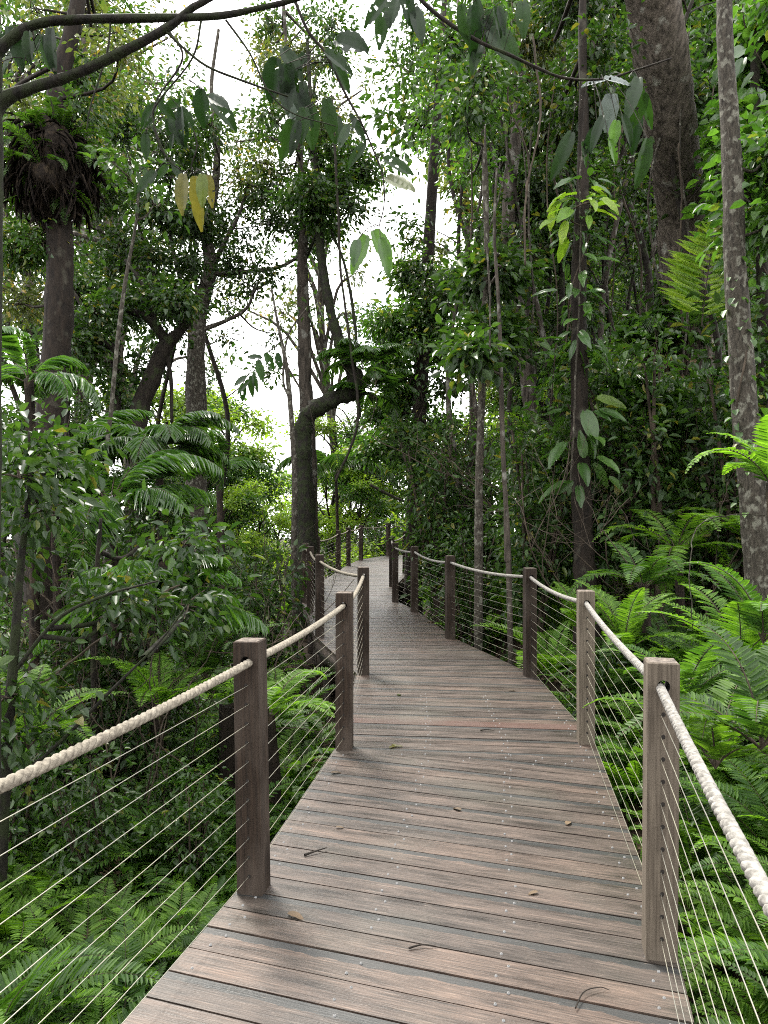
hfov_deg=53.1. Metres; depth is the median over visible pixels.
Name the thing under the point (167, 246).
forest tree
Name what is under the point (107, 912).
sword fern
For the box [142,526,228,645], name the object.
leafy shrub
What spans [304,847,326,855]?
fallen twig
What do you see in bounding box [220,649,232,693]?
leafy shrub
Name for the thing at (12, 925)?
sword fern
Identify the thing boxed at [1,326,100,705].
palm
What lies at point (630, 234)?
forest tree
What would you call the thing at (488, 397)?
forest tree
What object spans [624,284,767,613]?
leafy shrub
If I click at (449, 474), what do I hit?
bare sapling
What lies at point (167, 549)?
young tree
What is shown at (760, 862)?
sword fern
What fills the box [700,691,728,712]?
sword fern
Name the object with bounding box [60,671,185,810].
leafy shrub
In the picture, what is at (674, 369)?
leafy shrub
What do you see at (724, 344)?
slim tree
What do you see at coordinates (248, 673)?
rope fence
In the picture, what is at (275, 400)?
sky
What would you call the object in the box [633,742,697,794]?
sword fern
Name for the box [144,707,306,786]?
sword fern
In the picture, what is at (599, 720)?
sword fern
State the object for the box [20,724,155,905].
leafy shrub
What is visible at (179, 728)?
leafy shrub
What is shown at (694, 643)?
sword fern
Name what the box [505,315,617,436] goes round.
forest tree
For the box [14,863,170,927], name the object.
sword fern
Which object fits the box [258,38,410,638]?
rainforest tree
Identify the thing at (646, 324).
palm
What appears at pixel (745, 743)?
leafy shrub
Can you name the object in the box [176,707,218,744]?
sword fern
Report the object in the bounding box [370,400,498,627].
leafy shrub
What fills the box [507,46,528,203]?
liana
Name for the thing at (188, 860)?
leafy shrub
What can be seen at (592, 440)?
climbing vine
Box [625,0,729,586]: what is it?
rainforest tree
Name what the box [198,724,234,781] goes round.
leafy shrub
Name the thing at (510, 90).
liana
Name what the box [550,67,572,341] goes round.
liana
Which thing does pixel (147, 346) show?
slim tree
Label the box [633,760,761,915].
sword fern
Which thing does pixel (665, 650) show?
sword fern
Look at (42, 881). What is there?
sword fern
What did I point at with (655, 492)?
leafy shrub
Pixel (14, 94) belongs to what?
overhanging tree
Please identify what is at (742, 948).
sword fern
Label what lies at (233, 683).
leafy shrub
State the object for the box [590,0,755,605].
slim tree
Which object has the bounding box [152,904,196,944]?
sword fern
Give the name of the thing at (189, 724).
sword fern
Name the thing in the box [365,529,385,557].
leafy shrub
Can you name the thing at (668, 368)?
climbing vine
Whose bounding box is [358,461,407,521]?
forest tree
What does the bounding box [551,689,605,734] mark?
sword fern
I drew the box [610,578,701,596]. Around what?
sword fern
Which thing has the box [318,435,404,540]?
forest tree
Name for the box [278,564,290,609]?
leafy shrub
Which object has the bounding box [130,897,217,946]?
sword fern
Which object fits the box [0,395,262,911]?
young tree
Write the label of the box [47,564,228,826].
bare sapling
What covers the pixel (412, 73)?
forest tree
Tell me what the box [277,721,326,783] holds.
sword fern
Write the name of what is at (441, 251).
rainforest tree
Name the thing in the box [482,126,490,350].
liana
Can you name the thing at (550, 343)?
forest tree
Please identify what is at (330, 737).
sword fern
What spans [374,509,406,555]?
leafy shrub
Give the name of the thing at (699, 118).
forest tree
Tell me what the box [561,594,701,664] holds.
sword fern
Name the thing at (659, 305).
forest tree
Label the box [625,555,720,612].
sword fern
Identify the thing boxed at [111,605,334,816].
bare sapling
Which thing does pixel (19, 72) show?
forest tree
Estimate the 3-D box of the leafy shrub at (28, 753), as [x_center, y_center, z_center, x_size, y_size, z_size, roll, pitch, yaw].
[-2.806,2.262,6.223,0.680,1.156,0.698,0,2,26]
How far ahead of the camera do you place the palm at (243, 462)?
11.47 m
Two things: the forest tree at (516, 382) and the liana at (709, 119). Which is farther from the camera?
the forest tree at (516, 382)
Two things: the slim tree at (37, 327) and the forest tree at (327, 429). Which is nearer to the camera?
the slim tree at (37, 327)
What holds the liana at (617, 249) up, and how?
hanging from the slim tree at (590, 276)
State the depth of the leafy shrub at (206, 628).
9.33 m
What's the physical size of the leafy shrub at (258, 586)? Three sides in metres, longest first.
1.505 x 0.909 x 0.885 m
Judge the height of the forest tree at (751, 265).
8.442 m
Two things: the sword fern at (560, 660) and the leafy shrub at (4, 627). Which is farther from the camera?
the leafy shrub at (4, 627)
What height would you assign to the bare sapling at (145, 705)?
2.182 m
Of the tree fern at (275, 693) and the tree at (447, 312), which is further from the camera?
the tree at (447, 312)
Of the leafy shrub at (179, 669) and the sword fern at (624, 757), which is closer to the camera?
the sword fern at (624, 757)
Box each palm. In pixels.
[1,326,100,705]
[1,409,154,686]
[32,553,268,794]
[53,449,223,728]
[84,410,239,650]
[184,430,269,666]
[275,449,398,572]
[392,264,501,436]
[510,447,647,596]
[536,302,709,600]
[546,369,732,583]
[671,367,759,617]
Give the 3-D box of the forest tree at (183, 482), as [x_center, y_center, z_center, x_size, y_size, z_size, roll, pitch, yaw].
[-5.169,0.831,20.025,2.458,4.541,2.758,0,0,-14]
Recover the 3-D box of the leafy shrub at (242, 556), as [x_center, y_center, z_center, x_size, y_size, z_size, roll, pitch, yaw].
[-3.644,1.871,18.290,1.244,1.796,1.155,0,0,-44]
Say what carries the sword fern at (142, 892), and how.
on the ground at (554, 685)
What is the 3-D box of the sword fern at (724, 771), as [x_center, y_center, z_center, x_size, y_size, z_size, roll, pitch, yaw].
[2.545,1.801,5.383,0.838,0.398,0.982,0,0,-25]
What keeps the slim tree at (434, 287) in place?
on the ground at (554, 685)
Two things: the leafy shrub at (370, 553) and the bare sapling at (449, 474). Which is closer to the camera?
the bare sapling at (449, 474)
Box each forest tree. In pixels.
[0,0,137,613]
[0,0,164,410]
[0,0,207,422]
[0,0,251,498]
[0,430,91,620]
[1,52,35,398]
[1,391,115,580]
[1,474,94,633]
[2,0,233,507]
[63,419,119,527]
[81,374,266,530]
[110,462,184,540]
[148,389,283,584]
[148,474,225,559]
[162,381,291,545]
[169,444,277,552]
[182,478,286,590]
[215,30,396,565]
[228,455,289,592]
[229,476,321,600]
[229,498,290,599]
[249,508,332,590]
[261,409,395,578]
[270,466,347,597]
[279,452,371,576]
[318,404,382,546]
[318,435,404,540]
[318,442,401,557]
[320,471,404,572]
[354,0,509,491]
[355,469,406,539]
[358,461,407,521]
[362,373,452,527]
[406,0,528,212]
[409,0,707,323]
[428,366,525,497]
[433,256,509,488]
[440,106,639,420]
[451,191,502,244]
[452,139,658,326]
[459,375,519,529]
[484,263,624,479]
[484,378,569,480]
[489,349,565,511]
[490,0,757,386]
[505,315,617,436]
[535,279,637,413]
[596,1,754,291]
[601,0,756,375]
[601,227,656,296]
[606,83,716,269]
[616,276,751,322]
[658,254,756,353]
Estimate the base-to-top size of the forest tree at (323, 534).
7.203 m
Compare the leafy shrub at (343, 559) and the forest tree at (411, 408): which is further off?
the forest tree at (411, 408)
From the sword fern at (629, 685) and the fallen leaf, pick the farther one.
the sword fern at (629, 685)
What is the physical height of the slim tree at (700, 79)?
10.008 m
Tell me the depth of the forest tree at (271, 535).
36.13 m
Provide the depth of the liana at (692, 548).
5.40 m
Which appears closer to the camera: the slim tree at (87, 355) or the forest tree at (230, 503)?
the slim tree at (87, 355)
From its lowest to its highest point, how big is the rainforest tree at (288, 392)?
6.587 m
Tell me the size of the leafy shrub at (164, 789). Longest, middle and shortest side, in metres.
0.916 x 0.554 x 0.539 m
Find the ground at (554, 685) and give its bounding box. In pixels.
[6,539,764,1023]
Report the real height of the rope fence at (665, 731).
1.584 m
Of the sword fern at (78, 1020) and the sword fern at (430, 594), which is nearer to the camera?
the sword fern at (78, 1020)
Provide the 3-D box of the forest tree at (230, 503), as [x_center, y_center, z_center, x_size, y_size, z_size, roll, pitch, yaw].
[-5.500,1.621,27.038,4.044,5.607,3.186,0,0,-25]
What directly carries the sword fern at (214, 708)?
on the ground at (554, 685)
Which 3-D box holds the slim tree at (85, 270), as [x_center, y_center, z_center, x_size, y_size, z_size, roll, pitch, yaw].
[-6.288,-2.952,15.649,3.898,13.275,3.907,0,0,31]
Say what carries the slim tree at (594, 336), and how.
on the ground at (554, 685)
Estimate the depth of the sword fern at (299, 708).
8.51 m
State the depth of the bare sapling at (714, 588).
7.84 m
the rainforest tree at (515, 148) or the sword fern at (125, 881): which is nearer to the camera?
the sword fern at (125, 881)
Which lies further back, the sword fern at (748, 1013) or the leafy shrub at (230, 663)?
the leafy shrub at (230, 663)
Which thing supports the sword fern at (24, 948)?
on the ground at (554, 685)
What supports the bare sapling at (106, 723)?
on the ground at (554, 685)
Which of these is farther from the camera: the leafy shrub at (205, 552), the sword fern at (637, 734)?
the leafy shrub at (205, 552)
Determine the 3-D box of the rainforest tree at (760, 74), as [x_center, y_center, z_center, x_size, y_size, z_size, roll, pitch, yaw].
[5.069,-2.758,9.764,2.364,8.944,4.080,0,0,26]
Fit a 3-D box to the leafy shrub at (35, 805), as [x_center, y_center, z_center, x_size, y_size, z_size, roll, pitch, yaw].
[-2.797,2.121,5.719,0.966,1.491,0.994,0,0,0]
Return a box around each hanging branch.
[0,20,56,74]
[136,32,236,192]
[174,131,214,231]
[234,336,287,401]
[262,2,415,277]
[364,0,671,189]
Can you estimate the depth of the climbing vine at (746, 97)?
9.09 m
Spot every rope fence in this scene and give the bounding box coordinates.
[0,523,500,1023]
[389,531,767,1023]
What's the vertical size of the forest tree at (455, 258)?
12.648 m
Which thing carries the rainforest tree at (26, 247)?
on the ground at (554, 685)
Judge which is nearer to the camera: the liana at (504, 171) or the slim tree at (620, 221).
the liana at (504, 171)
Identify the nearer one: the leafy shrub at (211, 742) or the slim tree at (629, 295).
the leafy shrub at (211, 742)
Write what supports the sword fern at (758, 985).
on the ground at (554, 685)
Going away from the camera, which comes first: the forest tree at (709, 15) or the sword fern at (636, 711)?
the sword fern at (636, 711)
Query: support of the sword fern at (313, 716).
on the ground at (554, 685)
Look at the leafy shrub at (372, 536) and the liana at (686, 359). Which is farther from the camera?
the leafy shrub at (372, 536)
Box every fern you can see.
[0,657,128,749]
[0,863,110,958]
[0,878,130,951]
[0,887,90,974]
[0,897,196,1022]
[0,914,67,957]
[0,938,38,1014]
[0,938,89,1020]
[0,940,87,1023]
[0,943,160,1023]
[0,984,79,1023]
[0,1009,4,1023]
[2,913,186,1023]
[2,1006,117,1023]
[3,96,127,237]
[7,796,109,947]
[7,821,158,915]
[8,776,168,875]
[8,843,108,891]
[8,857,201,917]
[8,877,174,992]
[9,809,222,925]
[11,838,46,851]
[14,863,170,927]
[27,786,145,846]
[28,786,279,904]
[35,917,104,969]
[37,803,157,826]
[39,847,173,941]
[43,798,160,864]
[48,934,198,1023]
[54,742,174,815]
[55,881,216,988]
[66,778,302,904]
[69,800,235,904]
[73,651,233,705]
[73,1016,100,1023]
[83,908,167,1023]
[103,750,214,797]
[107,986,153,1023]
[116,818,236,934]
[120,613,286,678]
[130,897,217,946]
[142,748,196,792]
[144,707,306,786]
[148,796,287,852]
[151,757,293,819]
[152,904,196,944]
[167,733,215,747]
[168,714,200,734]
[168,720,216,779]
[170,709,217,748]
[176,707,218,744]
[176,736,218,785]
[176,903,225,959]
[181,697,312,754]
[185,701,233,724]
[192,797,291,858]
[198,783,305,821]
[201,666,332,706]
[209,669,334,816]
[210,694,323,724]
[226,652,313,675]
[233,765,322,798]
[269,703,334,742]
[272,754,294,822]
[276,722,334,761]
[276,727,329,775]
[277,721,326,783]
[281,788,307,809]
[294,671,335,731]
[315,338,415,397]
[328,368,418,421]
[407,566,471,587]
[408,583,473,604]
[459,572,514,614]
[470,620,605,678]
[471,410,569,596]
[498,594,571,628]
[537,673,642,755]
[539,639,679,677]
[540,581,641,627]
[540,656,636,693]
[543,650,640,689]
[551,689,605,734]
[556,668,642,718]
[559,557,573,587]
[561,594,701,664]
[565,541,722,663]
[573,579,698,647]
[575,675,711,789]
[583,674,767,768]
[592,509,741,632]
[593,638,745,704]
[595,640,667,675]
[595,682,642,731]
[595,736,689,802]
[596,700,692,771]
[597,652,737,688]
[599,614,715,687]
[602,673,707,726]
[602,761,642,809]
[609,613,727,663]
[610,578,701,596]
[615,622,767,749]
[622,623,742,685]
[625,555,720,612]
[631,637,738,744]
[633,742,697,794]
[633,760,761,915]
[634,584,767,671]
[640,623,744,678]
[656,626,715,641]
[656,635,738,692]
[657,292,725,331]
[658,218,725,326]
[662,502,740,547]
[678,832,767,969]
[678,877,767,990]
[678,911,767,969]
[679,749,732,781]
[679,754,767,877]
[679,765,761,842]
[679,780,767,861]
[680,618,705,648]
[680,743,767,789]
[681,561,767,643]
[682,970,767,1023]
[685,415,767,524]
[694,958,767,1023]
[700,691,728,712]
[700,752,765,792]
[725,756,767,774]
[727,735,767,741]
[755,854,767,870]
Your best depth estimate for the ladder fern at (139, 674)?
6.01 m
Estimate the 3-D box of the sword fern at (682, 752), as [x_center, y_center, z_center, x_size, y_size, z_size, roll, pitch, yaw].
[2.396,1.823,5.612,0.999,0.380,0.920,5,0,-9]
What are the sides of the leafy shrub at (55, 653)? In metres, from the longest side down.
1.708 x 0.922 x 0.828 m
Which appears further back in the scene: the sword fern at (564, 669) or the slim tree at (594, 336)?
the slim tree at (594, 336)
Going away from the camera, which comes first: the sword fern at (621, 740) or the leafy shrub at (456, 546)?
the sword fern at (621, 740)
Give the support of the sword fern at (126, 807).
on the ground at (554, 685)
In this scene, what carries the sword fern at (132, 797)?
on the ground at (554, 685)
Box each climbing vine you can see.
[384,244,455,492]
[531,167,625,375]
[538,394,626,507]
[539,186,619,262]
[639,265,729,594]
[646,354,758,509]
[709,243,767,517]
[710,4,767,298]
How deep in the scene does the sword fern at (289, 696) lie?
8.96 m
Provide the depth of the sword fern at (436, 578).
16.32 m
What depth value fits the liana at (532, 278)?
9.81 m
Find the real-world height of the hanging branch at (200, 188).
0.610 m
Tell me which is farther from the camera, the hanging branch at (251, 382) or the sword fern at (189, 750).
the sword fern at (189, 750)
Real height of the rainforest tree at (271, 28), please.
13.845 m
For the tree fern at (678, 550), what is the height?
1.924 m
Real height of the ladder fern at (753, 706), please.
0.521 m
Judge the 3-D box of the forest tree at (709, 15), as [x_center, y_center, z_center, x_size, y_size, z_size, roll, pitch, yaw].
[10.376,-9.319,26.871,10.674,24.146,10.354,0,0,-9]
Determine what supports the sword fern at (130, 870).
on the ground at (554, 685)
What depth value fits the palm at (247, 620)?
6.24 m
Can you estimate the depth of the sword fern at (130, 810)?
5.19 m
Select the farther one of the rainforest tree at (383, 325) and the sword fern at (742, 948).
the rainforest tree at (383, 325)
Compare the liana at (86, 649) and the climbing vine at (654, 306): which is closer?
the liana at (86, 649)
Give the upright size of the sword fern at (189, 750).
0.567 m
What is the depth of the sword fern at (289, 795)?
6.27 m
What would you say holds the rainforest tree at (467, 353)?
on the ground at (554, 685)
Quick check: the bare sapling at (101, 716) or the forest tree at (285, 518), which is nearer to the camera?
the bare sapling at (101, 716)
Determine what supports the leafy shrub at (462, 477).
on the ground at (554, 685)
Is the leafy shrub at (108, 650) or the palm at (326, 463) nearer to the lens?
the leafy shrub at (108, 650)
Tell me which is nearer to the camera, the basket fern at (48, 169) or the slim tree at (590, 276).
the basket fern at (48, 169)
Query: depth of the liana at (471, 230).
10.51 m
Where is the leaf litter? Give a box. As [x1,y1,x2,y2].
[207,588,767,1023]
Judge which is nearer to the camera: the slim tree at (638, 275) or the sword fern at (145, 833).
the sword fern at (145, 833)
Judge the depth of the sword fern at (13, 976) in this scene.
3.58 m
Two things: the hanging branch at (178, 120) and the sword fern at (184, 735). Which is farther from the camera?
the sword fern at (184, 735)
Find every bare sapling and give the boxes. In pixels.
[0,527,124,837]
[0,538,88,710]
[0,631,158,822]
[1,405,136,661]
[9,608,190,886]
[11,546,317,728]
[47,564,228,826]
[50,574,321,752]
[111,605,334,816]
[214,501,385,680]
[301,345,560,600]
[425,417,655,641]
[570,466,741,631]
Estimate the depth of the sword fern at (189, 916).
4.43 m
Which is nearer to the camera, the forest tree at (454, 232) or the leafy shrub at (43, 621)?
the leafy shrub at (43, 621)
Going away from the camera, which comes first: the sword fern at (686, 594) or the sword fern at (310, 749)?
the sword fern at (310, 749)
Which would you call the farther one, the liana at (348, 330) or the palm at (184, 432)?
the liana at (348, 330)
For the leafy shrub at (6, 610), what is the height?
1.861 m
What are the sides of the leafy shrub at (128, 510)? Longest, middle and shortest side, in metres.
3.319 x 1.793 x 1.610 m
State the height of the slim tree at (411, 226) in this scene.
11.266 m
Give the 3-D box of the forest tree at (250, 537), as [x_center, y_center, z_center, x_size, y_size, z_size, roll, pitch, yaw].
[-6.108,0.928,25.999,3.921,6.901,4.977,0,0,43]
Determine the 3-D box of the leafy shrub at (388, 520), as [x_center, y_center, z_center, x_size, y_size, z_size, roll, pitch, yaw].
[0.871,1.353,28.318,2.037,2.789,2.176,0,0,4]
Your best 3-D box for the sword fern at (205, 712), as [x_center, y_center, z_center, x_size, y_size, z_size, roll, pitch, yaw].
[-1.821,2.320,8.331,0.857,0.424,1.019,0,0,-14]
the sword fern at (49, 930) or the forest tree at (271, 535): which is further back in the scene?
the forest tree at (271, 535)
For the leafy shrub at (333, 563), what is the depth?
32.93 m
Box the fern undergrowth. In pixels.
[0,543,767,1023]
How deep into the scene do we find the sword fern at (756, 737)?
4.93 m
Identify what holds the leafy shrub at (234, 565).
on the ground at (554, 685)
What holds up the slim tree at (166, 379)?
on the ground at (554, 685)
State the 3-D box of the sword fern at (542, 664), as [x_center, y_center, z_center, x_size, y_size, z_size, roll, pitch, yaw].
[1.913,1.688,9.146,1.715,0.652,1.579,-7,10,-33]
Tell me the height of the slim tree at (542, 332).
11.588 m
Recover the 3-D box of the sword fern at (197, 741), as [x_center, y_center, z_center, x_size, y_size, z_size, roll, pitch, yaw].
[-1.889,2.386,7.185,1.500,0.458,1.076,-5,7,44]
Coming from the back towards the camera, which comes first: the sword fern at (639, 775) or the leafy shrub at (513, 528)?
the leafy shrub at (513, 528)
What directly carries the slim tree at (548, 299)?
on the ground at (554, 685)
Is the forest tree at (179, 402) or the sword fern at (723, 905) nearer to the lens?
the sword fern at (723, 905)
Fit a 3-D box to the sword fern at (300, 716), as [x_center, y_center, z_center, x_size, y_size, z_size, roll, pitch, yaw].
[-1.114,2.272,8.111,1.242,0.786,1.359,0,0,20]
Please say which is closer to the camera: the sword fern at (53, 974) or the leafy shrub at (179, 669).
the sword fern at (53, 974)
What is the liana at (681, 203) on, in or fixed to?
hanging from the rainforest tree at (669, 89)
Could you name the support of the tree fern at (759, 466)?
on the ground at (554, 685)
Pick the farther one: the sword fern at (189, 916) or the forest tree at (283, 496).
the forest tree at (283, 496)
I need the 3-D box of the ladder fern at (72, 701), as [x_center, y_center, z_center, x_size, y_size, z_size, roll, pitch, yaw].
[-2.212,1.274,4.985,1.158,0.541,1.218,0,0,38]
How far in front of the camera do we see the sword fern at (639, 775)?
5.96 m
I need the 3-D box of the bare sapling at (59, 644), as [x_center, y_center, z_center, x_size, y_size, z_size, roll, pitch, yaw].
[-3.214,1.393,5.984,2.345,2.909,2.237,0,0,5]
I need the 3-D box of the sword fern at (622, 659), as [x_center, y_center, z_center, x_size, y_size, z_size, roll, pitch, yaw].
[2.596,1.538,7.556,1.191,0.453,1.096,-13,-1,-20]
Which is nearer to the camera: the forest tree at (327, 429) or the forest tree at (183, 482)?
the forest tree at (183, 482)
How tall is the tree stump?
1.120 m
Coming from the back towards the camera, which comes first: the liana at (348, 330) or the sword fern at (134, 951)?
the liana at (348, 330)
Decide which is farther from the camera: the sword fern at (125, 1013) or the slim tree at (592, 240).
the slim tree at (592, 240)
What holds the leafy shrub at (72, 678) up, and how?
on the ground at (554, 685)
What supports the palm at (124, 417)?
on the ground at (554, 685)
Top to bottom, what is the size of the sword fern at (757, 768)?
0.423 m
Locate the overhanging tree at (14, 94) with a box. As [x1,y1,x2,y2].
[0,0,335,777]
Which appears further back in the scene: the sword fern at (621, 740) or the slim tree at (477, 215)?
the slim tree at (477, 215)
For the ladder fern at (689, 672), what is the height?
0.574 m
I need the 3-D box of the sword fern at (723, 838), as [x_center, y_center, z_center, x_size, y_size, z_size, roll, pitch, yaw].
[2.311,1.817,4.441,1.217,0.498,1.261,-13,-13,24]
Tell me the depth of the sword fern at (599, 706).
6.98 m
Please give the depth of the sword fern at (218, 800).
5.73 m
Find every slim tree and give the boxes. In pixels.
[0,12,124,626]
[2,0,138,599]
[9,109,154,421]
[97,142,238,423]
[125,228,279,448]
[153,69,298,547]
[366,25,548,617]
[368,12,505,593]
[377,49,575,600]
[385,0,556,564]
[409,41,619,521]
[429,0,625,425]
[438,50,632,371]
[444,39,594,347]
[521,0,716,375]
[525,74,631,559]
[535,0,705,585]
[536,223,624,343]
[539,135,644,369]
[570,0,714,478]
[571,114,716,391]
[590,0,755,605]
[590,1,745,370]
[598,66,718,359]
[681,234,755,312]
[713,252,757,373]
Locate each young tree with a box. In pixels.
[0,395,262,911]
[57,478,265,780]
[83,133,192,686]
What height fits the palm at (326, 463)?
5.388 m
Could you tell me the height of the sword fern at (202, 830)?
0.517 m
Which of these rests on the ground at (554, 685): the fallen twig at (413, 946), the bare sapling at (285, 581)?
the bare sapling at (285, 581)
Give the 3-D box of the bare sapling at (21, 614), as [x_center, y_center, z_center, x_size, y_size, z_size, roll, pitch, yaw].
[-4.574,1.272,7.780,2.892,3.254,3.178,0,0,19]
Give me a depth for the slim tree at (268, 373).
19.71 m
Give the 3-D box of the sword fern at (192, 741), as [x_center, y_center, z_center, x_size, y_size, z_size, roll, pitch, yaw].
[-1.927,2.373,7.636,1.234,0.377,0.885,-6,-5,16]
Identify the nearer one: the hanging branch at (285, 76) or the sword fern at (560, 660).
the hanging branch at (285, 76)
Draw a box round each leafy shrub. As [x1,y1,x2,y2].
[0,558,74,641]
[0,600,12,645]
[0,608,41,685]
[0,609,83,669]
[0,616,77,721]
[8,545,92,647]
[8,697,87,873]
[9,735,50,822]
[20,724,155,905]
[24,653,113,816]
[26,746,85,808]
[33,580,190,788]
[42,613,83,685]
[60,493,136,650]
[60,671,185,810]
[63,486,197,680]
[108,624,233,733]
[115,496,154,548]
[118,524,175,559]
[120,746,191,840]
[127,654,205,761]
[133,757,235,896]
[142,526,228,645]
[170,620,232,693]
[197,701,224,767]
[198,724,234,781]
[202,538,251,639]
[212,537,245,579]
[212,591,247,665]
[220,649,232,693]
[222,669,274,700]
[224,539,313,678]
[229,555,257,606]
[243,563,271,610]
[274,552,290,592]
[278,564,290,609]
[324,552,352,578]
[329,542,370,567]
[344,536,385,561]
[345,514,396,559]
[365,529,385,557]
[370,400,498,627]
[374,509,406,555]
[381,511,406,554]
[383,412,498,572]
[411,507,528,651]
[437,423,509,552]
[448,446,516,584]
[457,403,615,650]
[483,429,570,581]
[493,341,686,630]
[497,512,561,619]
[514,297,723,629]
[539,356,646,586]
[563,646,639,750]
[595,625,691,694]
[596,316,730,584]
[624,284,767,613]
[705,657,767,762]
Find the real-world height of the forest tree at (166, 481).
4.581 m
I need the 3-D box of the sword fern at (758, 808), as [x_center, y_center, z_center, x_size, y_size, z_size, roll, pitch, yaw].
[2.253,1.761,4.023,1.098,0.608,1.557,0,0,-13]
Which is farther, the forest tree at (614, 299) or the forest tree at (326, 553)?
the forest tree at (326, 553)
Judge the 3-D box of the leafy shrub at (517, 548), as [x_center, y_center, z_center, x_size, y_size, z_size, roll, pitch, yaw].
[1.966,0.332,9.995,1.846,3.573,2.194,0,0,-24]
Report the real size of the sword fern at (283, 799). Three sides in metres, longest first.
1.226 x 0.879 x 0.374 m
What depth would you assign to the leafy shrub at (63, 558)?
11.74 m
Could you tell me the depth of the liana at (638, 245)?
12.47 m
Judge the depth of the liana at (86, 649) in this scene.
5.19 m
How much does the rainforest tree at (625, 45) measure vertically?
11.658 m
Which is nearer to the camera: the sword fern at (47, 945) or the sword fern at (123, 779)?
the sword fern at (47, 945)
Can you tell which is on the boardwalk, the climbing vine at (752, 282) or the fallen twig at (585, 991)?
the fallen twig at (585, 991)
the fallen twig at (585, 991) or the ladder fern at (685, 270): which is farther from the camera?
the ladder fern at (685, 270)
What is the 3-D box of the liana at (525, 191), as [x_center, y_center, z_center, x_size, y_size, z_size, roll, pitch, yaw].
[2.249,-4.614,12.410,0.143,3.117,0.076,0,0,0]
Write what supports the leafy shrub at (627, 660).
on the ground at (554, 685)
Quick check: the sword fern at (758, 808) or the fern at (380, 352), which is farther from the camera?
the fern at (380, 352)
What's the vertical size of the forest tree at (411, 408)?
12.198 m
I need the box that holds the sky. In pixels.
[1,0,514,538]
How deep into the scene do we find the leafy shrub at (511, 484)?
12.43 m
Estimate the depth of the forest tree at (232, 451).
29.30 m
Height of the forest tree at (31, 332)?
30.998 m
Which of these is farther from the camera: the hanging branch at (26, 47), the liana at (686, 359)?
the liana at (686, 359)
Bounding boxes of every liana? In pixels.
[39,584,179,683]
[331,99,358,479]
[369,484,406,502]
[470,147,473,395]
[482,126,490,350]
[489,79,507,311]
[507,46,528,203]
[510,3,512,136]
[519,130,527,320]
[523,36,541,265]
[527,131,534,372]
[546,77,557,431]
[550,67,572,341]
[570,139,583,480]
[606,138,634,331]
[610,167,615,374]
[616,125,642,315]
[647,137,660,285]
[677,143,683,333]
[679,31,691,375]
[685,328,688,374]
[688,514,764,628]
[709,64,718,165]
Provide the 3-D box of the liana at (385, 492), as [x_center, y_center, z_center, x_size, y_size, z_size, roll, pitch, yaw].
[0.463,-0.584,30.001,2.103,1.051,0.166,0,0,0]
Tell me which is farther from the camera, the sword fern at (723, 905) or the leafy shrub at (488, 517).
the leafy shrub at (488, 517)
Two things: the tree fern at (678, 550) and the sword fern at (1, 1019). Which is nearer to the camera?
the sword fern at (1, 1019)
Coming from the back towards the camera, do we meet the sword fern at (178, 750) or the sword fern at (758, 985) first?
the sword fern at (178, 750)
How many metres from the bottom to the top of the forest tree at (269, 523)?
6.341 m
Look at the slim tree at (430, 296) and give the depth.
15.76 m
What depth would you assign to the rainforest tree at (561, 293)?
14.17 m
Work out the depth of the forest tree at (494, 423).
20.51 m
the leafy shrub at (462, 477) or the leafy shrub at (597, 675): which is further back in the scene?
the leafy shrub at (462, 477)
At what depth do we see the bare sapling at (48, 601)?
8.82 m
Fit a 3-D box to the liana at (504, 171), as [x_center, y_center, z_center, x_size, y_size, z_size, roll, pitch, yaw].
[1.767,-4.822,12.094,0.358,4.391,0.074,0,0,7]
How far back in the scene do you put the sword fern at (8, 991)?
3.66 m
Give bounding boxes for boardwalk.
[123,555,693,1023]
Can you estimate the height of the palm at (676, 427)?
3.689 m
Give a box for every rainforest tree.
[0,0,169,670]
[20,29,313,551]
[32,259,220,552]
[203,0,366,554]
[243,288,330,657]
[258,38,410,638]
[337,0,477,613]
[410,0,482,466]
[414,0,544,650]
[415,168,562,665]
[453,0,600,589]
[489,0,654,658]
[520,25,619,586]
[557,0,715,509]
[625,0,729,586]
[680,0,767,422]
[692,0,767,643]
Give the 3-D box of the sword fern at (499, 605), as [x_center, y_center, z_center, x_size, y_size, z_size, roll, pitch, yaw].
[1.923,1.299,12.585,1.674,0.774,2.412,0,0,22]
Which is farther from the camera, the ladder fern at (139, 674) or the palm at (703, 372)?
the palm at (703, 372)
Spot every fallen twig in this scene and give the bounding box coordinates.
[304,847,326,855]
[408,944,435,948]
[575,987,608,1008]
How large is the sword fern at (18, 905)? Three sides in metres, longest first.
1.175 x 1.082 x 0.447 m
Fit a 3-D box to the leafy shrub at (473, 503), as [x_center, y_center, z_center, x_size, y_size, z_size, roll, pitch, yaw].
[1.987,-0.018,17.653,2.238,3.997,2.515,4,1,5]
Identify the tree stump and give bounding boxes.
[217,703,235,802]
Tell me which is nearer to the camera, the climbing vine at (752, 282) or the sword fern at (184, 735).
the climbing vine at (752, 282)
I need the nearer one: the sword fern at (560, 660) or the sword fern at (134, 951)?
the sword fern at (134, 951)
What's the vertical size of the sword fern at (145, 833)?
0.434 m
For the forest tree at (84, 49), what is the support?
on the ground at (554, 685)
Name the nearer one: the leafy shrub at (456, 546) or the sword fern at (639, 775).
the sword fern at (639, 775)
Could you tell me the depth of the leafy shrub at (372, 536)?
29.58 m
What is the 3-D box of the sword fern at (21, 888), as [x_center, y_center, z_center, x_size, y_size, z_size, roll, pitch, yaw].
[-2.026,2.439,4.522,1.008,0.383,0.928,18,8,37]
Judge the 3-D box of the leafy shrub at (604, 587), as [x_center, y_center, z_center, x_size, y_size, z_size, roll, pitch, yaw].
[2.785,-0.302,10.363,2.552,4.198,2.627,0,0,-44]

